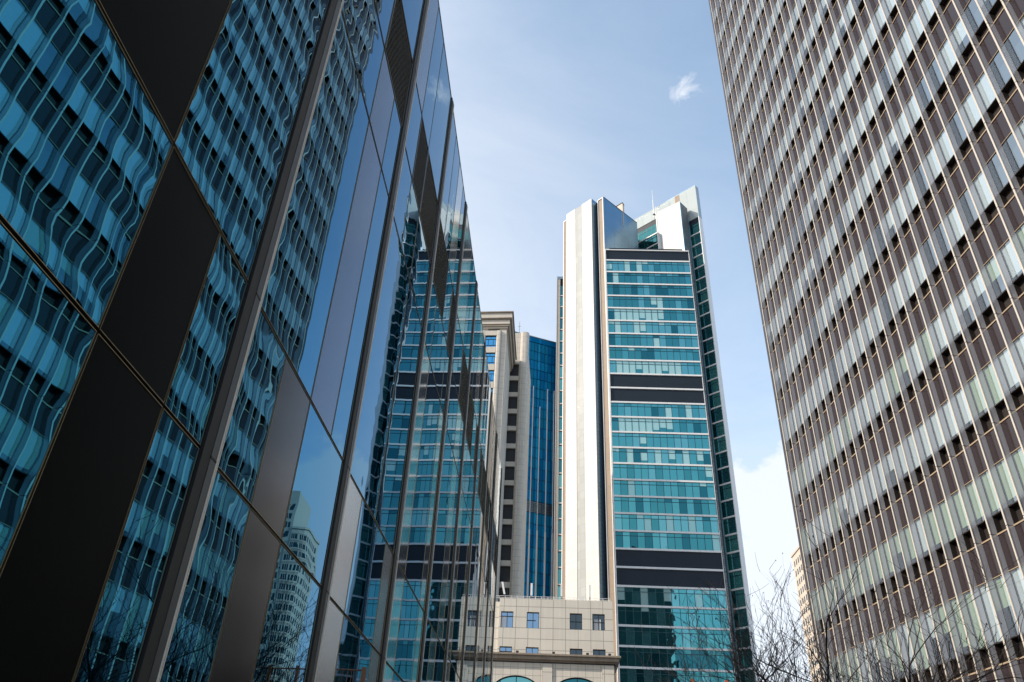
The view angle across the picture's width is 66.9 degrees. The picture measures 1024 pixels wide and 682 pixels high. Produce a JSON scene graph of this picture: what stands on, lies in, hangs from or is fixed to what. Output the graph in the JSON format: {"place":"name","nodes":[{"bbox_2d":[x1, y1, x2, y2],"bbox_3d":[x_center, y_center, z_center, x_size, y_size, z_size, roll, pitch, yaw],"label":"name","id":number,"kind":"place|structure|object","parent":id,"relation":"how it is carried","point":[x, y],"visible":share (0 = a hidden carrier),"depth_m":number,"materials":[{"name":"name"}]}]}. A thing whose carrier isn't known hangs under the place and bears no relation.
{"place":"outdoors","nodes":[
{"label":"outdoors","id":0,"kind":"place"},
{"bbox_2d":[0,0,502,681],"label":"glass building","id":1,"kind":"structure","parent":0,"point":[248,430],"depth_m":4.86,"materials":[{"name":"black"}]},
{"bbox_2d":[481,311,530,601],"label":"stone building","id":2,"kind":"structure","parent":0,"point":[507,350],"depth_m":131.01,"materials":[{"name":"stone"}]},
{"bbox_2d":[486,353,494,369],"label":"window","id":3,"kind":"structure","parent":2,"relation":"in","point":[490,356],"depth_m":127.78,"materials":[{"name":"blue glass"}]},
{"bbox_2d":[485,336,496,352],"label":"window","id":4,"kind":"structure","parent":2,"relation":"in","point":[490,341],"depth_m":129.60,"materials":[{"name":"blue glass"}]},
{"bbox_2d":[492,598,620,681],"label":"stone hall","id":5,"kind":"structure","parent":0,"point":[536,633],"depth_m":76.28,"materials":[{"name":"stone"}]},
{"bbox_2d":[501,612,512,627],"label":"window","id":6,"kind":"structure","parent":5,"relation":"in","point":[506,617],"depth_m":77.84,"materials":[{"name":"blue glass"}]},
{"bbox_2d":[497,675,533,681],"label":"arched window","id":7,"kind":"structure","parent":5,"relation":"in","point":[514,678],"depth_m":74.44,"materials":[{"name":"teal glass"}]},
{"bbox_2d":[527,612,538,627],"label":"window","id":8,"kind":"structure","parent":5,"relation":"in","point":[532,618],"depth_m":77.67,"materials":[{"name":"blue glass"}]},
{"bbox_2d":[496,595,610,600],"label":"roof railing","id":9,"kind":"object","parent":5,"relation":"on","point":[557,597],"visible":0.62,"depth_m":78.82,"materials":[{"name":"grey metal"}]},
{"bbox_2d":[570,614,581,629],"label":"window","id":10,"kind":"structure","parent":5,"relation":"in","point":[575,619],"depth_m":77.41,"materials":[{"name":"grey glass"}]},
{"bbox_2d":[561,678,591,681],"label":"arched window","id":11,"kind":"structure","parent":5,"relation":"in","point":[569,679],"depth_m":74.13,"materials":[{"name":"teal glass"}]},
{"bbox_2d":[592,614,604,630],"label":"window","id":12,"kind":"structure","parent":5,"relation":"in","point":[598,621],"depth_m":77.26,"materials":[{"name":"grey glass"}]},
{"bbox_2d":[439,0,810,681],"label":"sky","id":13,"kind":"structure","parent":0,"point":[560,106],"materials":[{"name":"blue"}]},
{"bbox_2d":[553,185,759,681],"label":"office tower","id":14,"kind":"structure","parent":0,"point":[646,515],"depth_m":166.47,"materials":[{"name":"stone"}]},
{"bbox_2d":[638,224,656,241],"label":"window","id":15,"kind":"structure","parent":14,"relation":"in","point":[651,230],"depth_m":214.67,"materials":[{"name":"teal glass"}]},
{"bbox_2d":[606,261,689,271],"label":"ribbon window","id":16,"kind":"structure","parent":14,"relation":"in","point":[610,265],"depth_m":190.79,"materials":[{"name":"teal glass"}]},
{"bbox_2d":[638,234,657,248],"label":"window","id":17,"kind":"structure","parent":14,"relation":"in","point":[652,240],"depth_m":212.48,"materials":[{"name":"teal glass"}]},
{"bbox_2d":[606,272,691,283],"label":"ribbon window","id":18,"kind":"structure","parent":14,"relation":"in","point":[612,277],"depth_m":188.75,"materials":[{"name":"teal glass"}]},
{"bbox_2d":[607,284,692,295],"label":"ribbon window","id":19,"kind":"structure","parent":14,"relation":"in","point":[612,289],"depth_m":186.74,"materials":[{"name":"teal glass"}]},
{"bbox_2d":[607,296,693,308],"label":"ribbon window","id":20,"kind":"structure","parent":14,"relation":"in","point":[643,302],"depth_m":184.74,"materials":[{"name":"teal glass"}]},
{"bbox_2d":[608,309,695,320],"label":"ribbon window","id":21,"kind":"structure","parent":14,"relation":"in","point":[619,314],"depth_m":182.77,"materials":[{"name":"teal glass"}]},
{"bbox_2d":[608,321,696,333],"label":"ribbon window","id":22,"kind":"structure","parent":14,"relation":"in","point":[613,326],"depth_m":180.73,"materials":[{"name":"teal glass"}]},
{"bbox_2d":[609,334,698,346],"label":"ribbon window","id":23,"kind":"structure","parent":14,"relation":"in","point":[614,339],"depth_m":178.75,"materials":[{"name":"teal glass"}]},
{"bbox_2d":[609,347,699,360],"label":"ribbon window","id":24,"kind":"structure","parent":14,"relation":"in","point":[614,352],"depth_m":176.71,"materials":[{"name":"teal glass"}]},
{"bbox_2d":[609,360,701,374],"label":"ribbon window","id":25,"kind":"structure","parent":14,"relation":"in","point":[615,366],"depth_m":174.74,"materials":[{"name":"teal glass"}]},
{"bbox_2d":[611,403,705,417],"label":"ribbon window","id":26,"kind":"structure","parent":14,"relation":"in","point":[617,409],"depth_m":168.70,"materials":[{"name":"teal glass"}]},
{"bbox_2d":[611,418,707,432],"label":"ribbon window","id":27,"kind":"structure","parent":14,"relation":"in","point":[618,424],"depth_m":166.70,"materials":[{"name":"teal glass"}]},
{"bbox_2d":[612,433,709,448],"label":"ribbon window","id":28,"kind":"structure","parent":14,"relation":"in","point":[618,439],"depth_m":164.71,"materials":[{"name":"teal glass"}]},
{"bbox_2d":[612,448,711,464],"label":"ribbon window","id":29,"kind":"structure","parent":14,"relation":"in","point":[619,454],"depth_m":162.68,"materials":[{"name":"teal glass"}]},
{"bbox_2d":[613,464,712,480],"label":"ribbon window","id":30,"kind":"structure","parent":14,"relation":"in","point":[695,473],"depth_m":160.70,"materials":[{"name":"teal glass"}]},
{"bbox_2d":[613,480,714,497],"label":"ribbon window","id":31,"kind":"structure","parent":14,"relation":"in","point":[641,488],"depth_m":158.67,"materials":[{"name":"teal glass"}]},
{"bbox_2d":[614,497,716,514],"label":"ribbon window","id":32,"kind":"structure","parent":14,"relation":"in","point":[621,504],"depth_m":156.67,"materials":[{"name":"teal glass"}]},
{"bbox_2d":[615,514,718,532],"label":"ribbon window","id":33,"kind":"structure","parent":14,"relation":"in","point":[622,521],"depth_m":154.66,"materials":[{"name":"teal glass"}]},
{"bbox_2d":[615,532,720,550],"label":"ribbon window","id":34,"kind":"structure","parent":14,"relation":"in","point":[622,539],"depth_m":152.67,"materials":[{"name":"teal glass"}]},
{"bbox_2d":[617,587,726,607],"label":"ribbon window","id":35,"kind":"structure","parent":14,"relation":"in","point":[625,595],"depth_m":146.68,"materials":[{"name":"teal glass"}]},
{"bbox_2d":[618,607,728,627],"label":"ribbon window","id":36,"kind":"structure","parent":14,"relation":"in","point":[626,615],"depth_m":144.69,"materials":[{"name":"teal glass"}]},
{"bbox_2d":[618,627,730,648],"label":"ribbon window","id":37,"kind":"structure","parent":14,"relation":"in","point":[627,635],"depth_m":142.69,"materials":[{"name":"teal glass"}]},
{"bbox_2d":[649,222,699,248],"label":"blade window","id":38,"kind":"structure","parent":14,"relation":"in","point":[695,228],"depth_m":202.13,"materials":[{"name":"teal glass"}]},
{"bbox_2d":[619,647,733,669],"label":"ribbon window","id":39,"kind":"structure","parent":14,"relation":"in","point":[628,656],"depth_m":140.68,"materials":[{"name":"teal glass"}]},
{"bbox_2d":[620,668,734,681],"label":"ribbon window","id":40,"kind":"structure","parent":14,"relation":"in","point":[626,675],"depth_m":139.01,"materials":[{"name":"teal glass"}]},
{"bbox_2d":[691,233,700,245],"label":"blade window","id":41,"kind":"structure","parent":14,"relation":"in","point":[696,239],"depth_m":199.80,"materials":[{"name":"teal glass"}]},
{"bbox_2d":[692,243,702,256],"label":"blade window","id":42,"kind":"structure","parent":14,"relation":"in","point":[697,250],"depth_m":197.81,"materials":[{"name":"teal glass"}]},
{"bbox_2d":[693,255,703,268],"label":"blade window","id":43,"kind":"structure","parent":14,"relation":"in","point":[698,261],"depth_m":195.79,"materials":[{"name":"teal glass"}]},
{"bbox_2d":[695,266,704,279],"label":"blade window","id":44,"kind":"structure","parent":14,"relation":"in","point":[700,272],"depth_m":193.84,"materials":[{"name":"teal glass"}]},
{"bbox_2d":[696,277,706,291],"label":"blade window","id":45,"kind":"structure","parent":14,"relation":"in","point":[701,284],"depth_m":191.77,"materials":[{"name":"teal glass"}]},
{"bbox_2d":[697,289,707,303],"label":"blade window","id":46,"kind":"structure","parent":14,"relation":"in","point":[703,295],"depth_m":189.82,"materials":[{"name":"teal glass"}]},
{"bbox_2d":[699,301,709,314],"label":"blade window","id":47,"kind":"structure","parent":14,"relation":"in","point":[703,308],"depth_m":187.74,"materials":[{"name":"teal glass"}]},
{"bbox_2d":[700,313,710,327],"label":"blade window","id":48,"kind":"structure","parent":14,"relation":"in","point":[705,320],"depth_m":185.78,"materials":[{"name":"teal glass"}]},
{"bbox_2d":[702,326,712,339],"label":"blade window","id":49,"kind":"structure","parent":14,"relation":"in","point":[707,333],"depth_m":183.75,"materials":[{"name":"teal glass"}]},
{"bbox_2d":[703,339,713,353],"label":"blade window","id":50,"kind":"structure","parent":14,"relation":"in","point":[708,346],"depth_m":181.74,"materials":[{"name":"teal glass"}]},
{"bbox_2d":[704,351,715,366],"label":"blade window","id":51,"kind":"structure","parent":14,"relation":"in","point":[710,359],"depth_m":179.76,"materials":[{"name":"teal glass"}]},
{"bbox_2d":[706,365,717,379],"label":"blade window","id":52,"kind":"structure","parent":14,"relation":"in","point":[711,372],"depth_m":177.75,"materials":[{"name":"teal glass"}]},
{"bbox_2d":[707,379,718,393],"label":"blade window","id":53,"kind":"structure","parent":14,"relation":"in","point":[713,386],"depth_m":175.72,"materials":[{"name":"teal glass"}]},
{"bbox_2d":[709,392,720,408],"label":"blade window","id":54,"kind":"structure","parent":14,"relation":"in","point":[715,400],"depth_m":173.76,"materials":[{"name":"teal glass"}]},
{"bbox_2d":[711,407,722,422],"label":"blade window","id":55,"kind":"structure","parent":14,"relation":"in","point":[716,414],"depth_m":171.74,"materials":[{"name":"teal glass"}]},
{"bbox_2d":[712,422,724,437],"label":"blade window","id":56,"kind":"structure","parent":14,"relation":"in","point":[718,429],"depth_m":169.71,"materials":[{"name":"teal glass"}]},
{"bbox_2d":[714,436,726,452],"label":"blade window","id":57,"kind":"structure","parent":14,"relation":"in","point":[720,443],"depth_m":167.72,"materials":[{"name":"teal glass"}]},
{"bbox_2d":[716,452,728,468],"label":"blade window","id":58,"kind":"structure","parent":14,"relation":"in","point":[721,459],"depth_m":165.72,"materials":[{"name":"teal glass"}]},
{"bbox_2d":[717,467,730,484],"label":"blade window","id":59,"kind":"structure","parent":14,"relation":"in","point":[724,474],"depth_m":163.71,"materials":[{"name":"teal glass"}]},
{"bbox_2d":[719,483,732,500],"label":"blade window","id":60,"kind":"structure","parent":14,"relation":"in","point":[725,490],"depth_m":161.72,"materials":[{"name":"teal glass"}]},
{"bbox_2d":[721,500,734,517],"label":"blade window","id":61,"kind":"structure","parent":14,"relation":"in","point":[727,507],"depth_m":159.72,"materials":[{"name":"teal glass"}]},
{"bbox_2d":[723,517,736,534],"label":"blade window","id":62,"kind":"structure","parent":14,"relation":"in","point":[729,524],"depth_m":157.69,"materials":[{"name":"teal glass"}]},
{"bbox_2d":[725,534,738,552],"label":"blade window","id":63,"kind":"structure","parent":14,"relation":"in","point":[731,541],"depth_m":155.68,"materials":[{"name":"teal glass"}]},
{"bbox_2d":[727,552,740,570],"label":"blade window","id":64,"kind":"structure","parent":14,"relation":"in","point":[733,559],"depth_m":153.68,"materials":[{"name":"teal glass"}]},
{"bbox_2d":[729,570,743,588],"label":"blade window","id":65,"kind":"structure","parent":14,"relation":"in","point":[736,580],"depth_m":151.67,"materials":[{"name":"teal glass"}]},
{"bbox_2d":[731,589,745,607],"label":"blade window","id":66,"kind":"structure","parent":14,"relation":"in","point":[739,595],"depth_m":149.72,"materials":[{"name":"teal glass"}]},
{"bbox_2d":[734,608,747,627],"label":"blade window","id":67,"kind":"structure","parent":14,"relation":"in","point":[744,619],"depth_m":147.61,"materials":[{"name":"teal glass"}]},
{"bbox_2d":[735,628,749,647],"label":"blade window","id":68,"kind":"structure","parent":14,"relation":"in","point":[742,631],"depth_m":145.71,"materials":[{"name":"teal glass"}]},
{"bbox_2d":[738,649,752,668],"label":"blade window","id":69,"kind":"structure","parent":14,"relation":"in","point":[744,663],"depth_m":143.54,"materials":[{"name":"teal glass"}]},
{"bbox_2d":[790,545,821,681],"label":"apartment tower","id":70,"kind":"structure","parent":0,"point":[795,555],"depth_m":231.22,"materials":[{"name":"concrete"}]},
{"bbox_2d":[708,0,1023,681],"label":"office block","id":71,"kind":"structure","parent":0,"point":[878,147],"depth_m":40.02,"materials":[{"name":"concrete"}]},
{"bbox_2d":[903,267,914,296],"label":"window","id":72,"kind":"structure","parent":71,"relation":"in","point":[906,274],"depth_m":39.27,"materials":[{"name":"white glass"}]},
{"bbox_2d":[911,343,922,373],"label":"window","id":73,"kind":"structure","parent":71,"relation":"in","point":[913,348],"depth_m":38.03,"materials":[{"name":"white glass"}]},
{"bbox_2d":[913,253,925,283],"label":"window","id":74,"kind":"structure","parent":71,"relation":"in","point":[917,261],"depth_m":38.36,"materials":[{"name":"white glass"}]},
{"bbox_2d":[921,0,934,20],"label":"window","id":75,"kind":"structure","parent":71,"relation":"in","point":[927,5],"depth_m":39.39,"materials":[{"name":"white glass"}]},
{"bbox_2d":[922,330,934,360],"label":"window","id":76,"kind":"structure","parent":71,"relation":"in","point":[930,353],"depth_m":37.15,"materials":[{"name":"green glass"}]},
{"bbox_2d":[927,148,940,178],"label":"window","id":77,"kind":"structure","parent":71,"relation":"in","point":[935,167],"depth_m":37.83,"materials":[{"name":"white glass"}]},
{"bbox_2d":[934,317,947,348],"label":"window","id":78,"kind":"structure","parent":71,"relation":"in","point":[938,327],"depth_m":36.24,"materials":[{"name":"white glass"}]},
{"bbox_2d":[939,131,953,162],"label":"window","id":79,"kind":"structure","parent":71,"relation":"in","point":[944,142],"depth_m":36.92,"materials":[{"name":"white glass"}]},
{"bbox_2d":[941,41,956,70],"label":"window","id":80,"kind":"structure","parent":71,"relation":"in","point":[947,52],"depth_m":37.28,"materials":[{"name":"white glass"}]},
{"bbox_2d":[943,401,957,436],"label":"window","id":81,"kind":"structure","parent":71,"relation":"in","point":[949,416],"depth_m":34.97,"materials":[{"name":"white glass"}]},
{"bbox_2d":[946,303,960,335],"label":"window","id":82,"kind":"structure","parent":71,"relation":"in","point":[950,311],"depth_m":35.34,"materials":[{"name":"white glass"}]},
{"bbox_2d":[948,207,963,240],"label":"window","id":83,"kind":"structure","parent":71,"relation":"in","point":[953,216],"depth_m":35.67,"materials":[{"name":"white glass"}]},
{"bbox_2d":[953,20,969,45],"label":"window","id":84,"kind":"structure","parent":71,"relation":"in","point":[960,33],"depth_m":36.51,"materials":[{"name":"white glass"}]},
{"bbox_2d":[956,390,972,423],"bbox_3d":[20.002,2.857,33.805,0.400,1.786,1.021,4,-33,-2],"label":"window","id":85,"kind":"structure","parent":71,"relation":"in","point":[960,396],"depth_m":34.07,"materials":[{"name":"white glass"}]},
{"bbox_2d":[959,290,974,319],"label":"window","id":86,"kind":"structure","parent":71,"relation":"in","point":[963,297],"depth_m":34.58,"materials":[{"name":"white glass"}]},
{"bbox_2d":[964,94,980,126],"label":"window","id":87,"kind":"structure","parent":71,"relation":"in","point":[973,113],"depth_m":35.11,"materials":[{"name":"white glass"}]},
{"bbox_2d":[968,197,977,218],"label":"window","id":88,"kind":"structure","parent":71,"relation":"in","point":[969,199],"depth_m":35.01,"materials":[{"name":"grey glass"}]},
{"bbox_2d":[972,5,983,25],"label":"window","id":89,"kind":"structure","parent":71,"relation":"in","point":[976,12],"depth_m":35.75,"materials":[{"name":"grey glass"}]},
{"bbox_2d":[970,377,987,411],"bbox_3d":[20.085,2.270,32.909,0.400,1.786,1.021,4,-33,-2],"label":"window","id":90,"kind":"structure","parent":71,"relation":"in","point":[974,384],"depth_m":33.16,"materials":[{"name":"green glass"}]},
{"bbox_2d":[972,274,989,305],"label":"window","id":91,"kind":"structure","parent":71,"relation":"in","point":[977,282],"depth_m":33.68,"materials":[{"name":"white glass"}]},
{"bbox_2d":[975,173,992,208],"bbox_3d":[20.738,-6.628,33.646,0.400,1.786,1.021,4,-33,-2],"label":"window","id":92,"kind":"structure","parent":71,"relation":"in","point":[982,187],"depth_m":33.84,"materials":[{"name":"white glass"}]},
{"bbox_2d":[977,74,995,108],"bbox_3d":[21.065,-11.077,34.015,0.400,1.786,1.021,4,-33,-2],"label":"window","id":93,"kind":"structure","parent":71,"relation":"in","point":[984,86],"depth_m":34.20,"materials":[{"name":"white glass"}]},
{"bbox_2d":[984,364,1002,403],"bbox_3d":[20.168,1.682,32.013,0.400,1.786,1.021,4,-33,-2],"label":"window","id":94,"kind":"structure","parent":71,"relation":"in","point":[990,374],"depth_m":32.22,"materials":[{"name":"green glass"}]},
{"bbox_2d":[987,258,1005,290],"bbox_3d":[20.494,-2.767,32.381,0.400,1.786,1.021,4,-33,-2],"label":"window","id":95,"kind":"structure","parent":71,"relation":"in","point":[992,267],"depth_m":32.77,"materials":[{"name":"white glass"}]},
{"bbox_2d":[996,160,1008,184],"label":"window","id":96,"kind":"structure","parent":71,"relation":"in","point":[999,166],"depth_m":33.20,"materials":[{"name":"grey glass"}]},
{"bbox_2d":[998,59,1010,82],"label":"window","id":97,"kind":"structure","parent":71,"relation":"in","point":[1005,72],"depth_m":33.56,"materials":[{"name":"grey glass"}]},
{"bbox_2d":[997,461,1017,500],"bbox_3d":[19.924,5.544,30.747,0.400,1.786,1.021,4,-33,-2],"label":"window","id":98,"kind":"structure","parent":71,"relation":"in","point":[1002,468],"depth_m":31.00,"materials":[{"name":"green glass"}]},
{"bbox_2d":[999,350,1019,386],"bbox_3d":[20.250,1.095,31.116,0.400,1.786,1.021,4,-33,-2],"label":"window","id":99,"kind":"structure","parent":71,"relation":"in","point":[1005,358],"depth_m":31.35,"materials":[{"name":"white glass"}]},
{"bbox_2d":[1002,242,1022,276],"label":"window","id":100,"kind":"structure","parent":71,"relation":"in","point":[1008,251],"depth_m":31.71,"materials":[{"name":"white glass"}]},
{"bbox_2d":[1011,140,1023,166],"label":"window","id":101,"kind":"structure","parent":71,"relation":"in","point":[1017,152],"depth_m":32.30,"materials":[{"name":"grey glass"}]},
{"bbox_2d":[1013,449,1023,483],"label":"window","id":102,"kind":"structure","parent":71,"relation":"in","point":[1019,457],"depth_m":30.30,"materials":[{"name":"green glass"}]},
{"bbox_2d":[1013,36,1023,60],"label":"window","id":103,"kind":"structure","parent":71,"relation":"in","point":[1018,44],"depth_m":32.69,"materials":[{"name":"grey glass"}]},
{"bbox_2d":[1015,335,1023,363],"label":"window","id":104,"kind":"structure","parent":71,"relation":"in","point":[1020,343],"depth_m":30.75,"materials":[{"name":"white glass"}]},
{"bbox_3d":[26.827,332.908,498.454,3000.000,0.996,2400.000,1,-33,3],"label":"ground","id":105,"kind":"structure","parent":0,"visible":0},
{"bbox_2d":[515,331,555,599],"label":"glass tower","id":106,"kind":"structure","parent":105,"relation":"on","point":[539,558],"depth_m":183.49,"materials":[{"name":"blue glass"},{"name":"concrete"}]},
{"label":"road","id":107,"kind":"structure","parent":0,"visible":0},
{"bbox_2d":[634,553,893,681],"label":"bare tree","id":108,"kind":"object","parent":107,"relation":"on","point":[734,656],"visible":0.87,"depth_m":25.36,"materials":[{"name":"brown plant"}]},
{"bbox_2d":[632,507,1023,681],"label":"bare tree","id":109,"kind":"object","parent":107,"relation":"on","point":[868,660],"visible":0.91,"depth_m":22.10,"materials":[{"name":"brown plant"}]},
{"bbox_2d":[807,579,1022,681],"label":"bare tree","id":110,"kind":"object","parent":107,"relation":"on","point":[934,656],"visible":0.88,"depth_m":22.61,"materials":[{"name":"brown plant"}]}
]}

